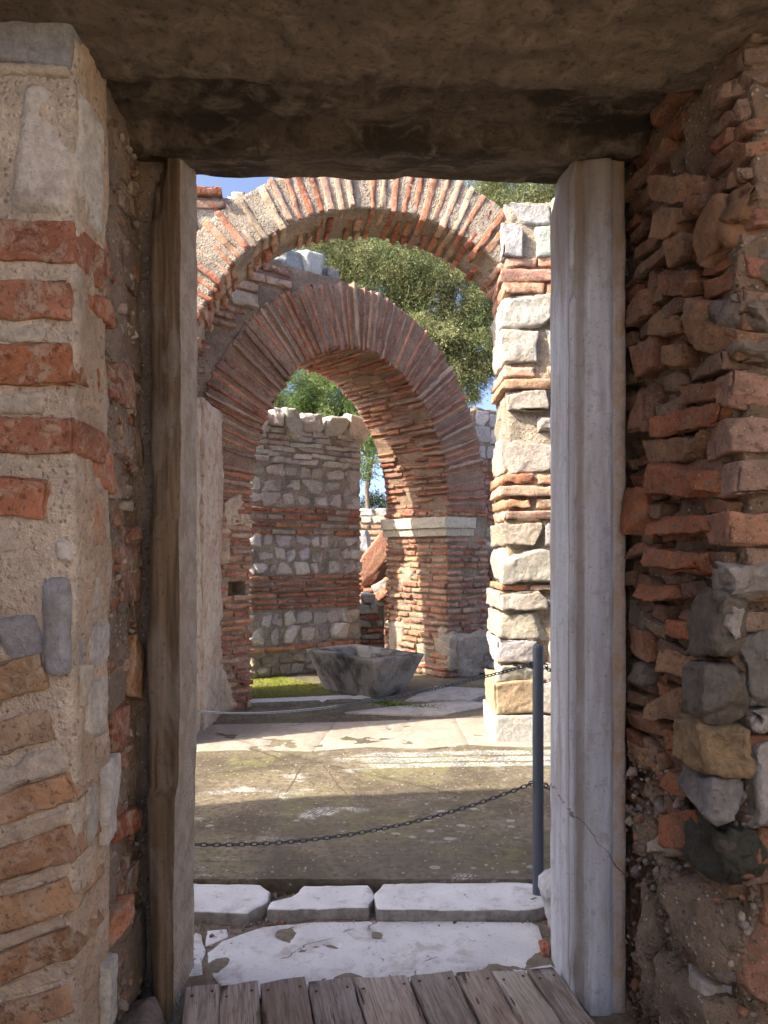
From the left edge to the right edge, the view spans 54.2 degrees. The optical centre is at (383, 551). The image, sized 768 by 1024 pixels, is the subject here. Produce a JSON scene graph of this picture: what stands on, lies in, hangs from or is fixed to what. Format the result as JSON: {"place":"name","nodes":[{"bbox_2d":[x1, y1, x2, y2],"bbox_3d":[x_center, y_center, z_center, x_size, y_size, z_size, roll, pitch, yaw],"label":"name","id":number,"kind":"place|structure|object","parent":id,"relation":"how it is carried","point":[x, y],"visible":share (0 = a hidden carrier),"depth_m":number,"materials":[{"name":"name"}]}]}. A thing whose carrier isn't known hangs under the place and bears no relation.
{"place":"outdoors","nodes":[
{"label":"outdoors","id":0,"kind":"place"},
{"bbox_2d":[197,722,334,751],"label":"marble paving","id":1,"kind":"structure","parent":0,"point":[306,737],"depth_m":5.81,"materials":[{"name":"beige stone"}]},
{"bbox_2d":[196,175,544,508],"label":"sky","id":2,"kind":"structure","parent":0,"point":[228,185],"materials":[{"name":"blue"}]},
{"bbox_2d":[193,672,550,895],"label":"mosaic floor","id":3,"kind":"structure","parent":0,"point":[316,804],"depth_m":4.19,"materials":[{"name":"beige stone"}]},
{"bbox_2d":[196,397,222,734],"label":"plastered wall","id":4,"kind":"structure","parent":3,"relation":"on","point":[209,514],"depth_m":6.17,"materials":[{"name":"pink paint"}]},
{"bbox_2d":[249,407,369,679],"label":"rubble wall","id":5,"kind":"structure","parent":3,"relation":"on","point":[306,554],"depth_m":8.82,"materials":[{"name":"stone"}]},
{"bbox_2d":[249,675,445,707],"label":"grass","id":6,"kind":"structure","parent":3,"relation":"on","point":[273,684],"depth_m":7.77,"materials":[{"name":"green plant"}]},
{"bbox_2d":[306,644,423,698],"bbox_3d":[-0.210,1.229,7.661,0.686,0.432,1.066,0,0,-41],"label":"stone basin","id":7,"kind":"object","parent":3,"relation":"on","point":[364,670],"visible":0.97,"depth_m":7.42,"materials":[{"name":"grey stone"}]},
{"bbox_2d":[360,592,384,647],"bbox_3d":[-0.209,0.998,9.741,0.468,0.916,0.511,0,0,0],"label":"masonry stub","id":8,"kind":"object","parent":3,"relation":"on","point":[372,612],"visible":0.58,"depth_m":9.56,"materials":[{"name":"brick"}]},
{"bbox_2d":[292,180,555,407],"bbox_3d":[1.372,-3.671,15.871,7.694,10.255,3.690,0,0,0],"label":"olive tree","id":9,"kind":"object","parent":3,"relation":"on","point":[415,280],"visible":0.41,"depth_m":14.86,"materials":[{"name":"green plant"}]},
{"bbox_2d":[469,407,496,669],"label":"patched wall","id":10,"kind":"structure","parent":3,"relation":"on","point":[485,421],"depth_m":9.03,"materials":[{"name":"stone"}]},
{"bbox_2d":[140,895,640,1023],"bbox_3d":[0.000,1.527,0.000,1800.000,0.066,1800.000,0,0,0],"label":"ground","id":11,"kind":"structure","parent":0,"point":[288,936],"depth_m":2.73,"materials":[{"name":"brown soil"}]},
{"bbox_2d":[117,996,165,1023],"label":"rubble stone","id":12,"kind":"object","parent":11,"relation":"on","point":[146,1010],"visible":0.77,"depth_m":2.34,"materials":[{"name":"brown stone"}]},
{"bbox_2d":[189,933,205,976],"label":"marble slab","id":13,"kind":"structure","parent":11,"relation":"on","point":[199,947],"depth_m":2.79,"materials":[{"name":"white stone"}]},
{"bbox_2d":[205,929,227,947],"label":"marble slab","id":14,"kind":"structure","parent":11,"relation":"on","point":[218,938],"depth_m":2.92,"materials":[{"name":"white stone"}]},
{"bbox_2d":[194,884,270,926],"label":"marble slab","id":15,"kind":"structure","parent":11,"relation":"on","point":[240,905],"depth_m":3.10,"materials":[{"name":"white stone"}]},
{"bbox_2d":[249,695,371,706],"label":"marble kerb","id":16,"kind":"structure","parent":11,"relation":"on","point":[268,702],"depth_m":7.12,"materials":[{"name":"grey stone"}]},
{"bbox_2d":[272,369,367,456],"bbox_3d":[-1.808,-2.301,21.066,4.356,7.687,3.361,0,0,37],"label":"pine tree","id":17,"kind":"object","parent":11,"relation":"on","point":[313,392],"visible":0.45,"depth_m":20.35,"materials":[{"name":"green plant"}]},
{"bbox_2d":[267,885,373,922],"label":"marble slab","id":18,"kind":"structure","parent":11,"relation":"on","point":[355,902],"depth_m":3.09,"materials":[{"name":"white stone"}]},
{"bbox_2d":[197,250,489,711],"bbox_3d":[-1.135,-0.713,7.590,5.476,4.464,1.207,0,0,-40],"label":"brick archway","id":19,"kind":"object","parent":11,"relation":"on","point":[378,360],"visible":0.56,"depth_m":8.19,"materials":[{"name":"brick"}]},
{"bbox_2d":[359,415,381,508],"bbox_3d":[-0.280,-1.079,18.277,1.746,5.186,1.491,0,0,-43],"label":"young tree","id":20,"kind":"object","parent":11,"relation":"on","point":[368,462],"visible":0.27,"depth_m":18.05,"materials":[{"name":"green plant"}]},
{"bbox_2d":[193,745,547,980],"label":"pebbles","id":21,"kind":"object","parent":11,"relation":"on","point":[274,896],"depth_m":3.08,"materials":[{"name":"gravel"}]},
{"bbox_2d":[359,508,387,555],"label":"wall","id":22,"kind":"structure","parent":11,"relation":"on","point":[370,522],"depth_m":14.01,"materials":[{"name":"stone"}]},
{"bbox_2d":[360,488,386,508],"bbox_3d":[-0.378,-0.400,27.014,2.376,3.786,1.696,0,0,0],"label":"dark bush","id":23,"kind":"object","parent":11,"relation":"on","point":[377,500],"visible":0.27,"depth_m":26.69,"materials":[{"name":"green plant"}]},
{"bbox_2d":[359,561,388,647],"bbox_3d":[-0.070,0.808,11.252,0.802,1.418,1.064,0,0,0],"label":"rubble heap","id":24,"kind":"object","parent":11,"relation":"on","point":[376,584],"visible":0.27,"depth_m":10.86,"materials":[{"name":"stone"}]},
{"bbox_2d":[359,530,370,551],"bbox_3d":[-0.317,-0.155,11.610,0.251,0.339,0.238,0,0,0],"label":"marble fragment","id":25,"kind":"object","parent":24,"relation":"on","point":[365,540],"visible":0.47,"depth_m":11.50,"materials":[{"name":"stone"}]},
{"bbox_2d":[359,531,387,585],"bbox_3d":[-0.134,0.100,10.910,0.709,0.813,0.237,0,0,0],"label":"broken slab","id":26,"kind":"object","parent":24,"relation":"on","point":[373,558],"depth_m":10.80,"materials":[{"name":"brick"}]},
{"bbox_2d":[196,177,554,742],"bbox_3d":[-0.415,-0.729,5.858,4.673,4.477,0.735,0,0,-3],"label":"brick archway","id":27,"kind":"object","parent":11,"relation":"on","point":[496,254],"visible":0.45,"depth_m":5.65,"materials":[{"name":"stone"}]},
{"bbox_2d":[207,921,557,1002],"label":"marble slab","id":28,"kind":"structure","parent":11,"relation":"on","point":[266,955],"depth_m":2.82,"materials":[{"name":"white stone"}]},
{"bbox_2d":[538,939,550,956],"bbox_3d":[0.602,1.480,2.802,0.046,0.049,0.070,0,0,0],"label":"brick fragment","id":29,"kind":"object","parent":28,"relation":"on","point":[545,946],"visible":0.99,"depth_m":2.78,"materials":[{"name":"brick"}]},
{"bbox_2d":[0,0,767,1023],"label":"doorway wall","id":30,"kind":"structure","parent":11,"relation":"on","point":[108,108],"depth_m":2.00,"materials":[{"name":"brick"}]},
{"bbox_2d":[146,158,197,1021],"bbox_3d":[-0.733,0.095,2.640,0.117,2.937,0.385,0,0,0],"label":"marble door jamb","id":31,"kind":"object","parent":30,"relation":"attached to","point":[172,687],"visible":0.93,"depth_m":2.50,"materials":[{"name":"grey stone"}]},
{"bbox_2d":[550,158,625,1015],"bbox_3d":[0.715,0.095,2.634,0.200,2.934,0.298,0,0,0],"label":"marble door jamb","id":32,"kind":"object","parent":30,"relation":"attached to","point":[587,590],"visible":0.98,"depth_m":2.50,"materials":[{"name":"grey stone"}]},
{"bbox_2d":[182,967,596,1023],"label":"wooden deck","id":33,"kind":"structure","parent":11,"relation":"on","point":[533,996],"depth_m":2.44,"materials":[{"name":"wood"}]},
{"bbox_2d":[374,882,545,921],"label":"marble slab","id":34,"kind":"structure","parent":11,"relation":"on","point":[490,902],"depth_m":3.11,"materials":[{"name":"white stone"}]},
{"bbox_2d":[528,644,547,895],"bbox_3d":[0.653,0.924,3.189,0.080,1.061,0.047,0,0,-30],"label":"metal post","id":35,"kind":"object","parent":34,"relation":"on","point":[538,669],"visible":0.97,"depth_m":3.17,"materials":[{"name":"grey metal"}]},
{"bbox_2d":[195,783,531,846],"bbox_3d":[-0.163,1.062,2.991,1.631,0.166,0.014,0,0,-14],"label":"chain","id":36,"kind":"object","parent":35,"relation":"hanging from","point":[370,830],"visible":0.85,"depth_m":3.01,"materials":[{"name":"black metal"}]},
{"bbox_2d":[197,663,531,713],"bbox_3d":[-0.418,0.840,4.423,0.014,0.732,3.247,0,0,-40],"label":"chain","id":37,"kind":"object","parent":35,"relation":"hanging from","point":[449,685],"visible":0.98,"depth_m":3.92,"materials":[{"name":"grey metal"}]},
{"bbox_2d":[538,868,550,928],"bbox_3d":[0.728,1.405,3.028,0.206,0.235,0.212,0,0,0],"label":"marble fragment","id":38,"kind":"object","parent":11,"relation":"on","point":[544,884],"visible":0.27,"depth_m":2.98,"materials":[{"name":"stone"}]},
{"bbox_2d":[314,718,468,751],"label":"marble paving","id":39,"kind":"structure","parent":0,"point":[427,734],"depth_m":5.86,"materials":[{"name":"beige stone"}]},
{"bbox_2d":[344,700,482,716],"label":"marble paving","id":40,"kind":"structure","parent":0,"point":[449,708],"depth_m":6.73,"materials":[{"name":"grey stone"}]},
{"bbox_2d":[405,686,485,701],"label":"marble paving","id":41,"kind":"structure","parent":0,"point":[447,694],"depth_m":7.37,"materials":[{"name":"grey stone"}]},
{"bbox_2d":[455,718,550,748],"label":"marble paving","id":42,"kind":"structure","parent":0,"point":[469,727],"depth_m":5.80,"materials":[{"name":"beige stone"}]}
]}

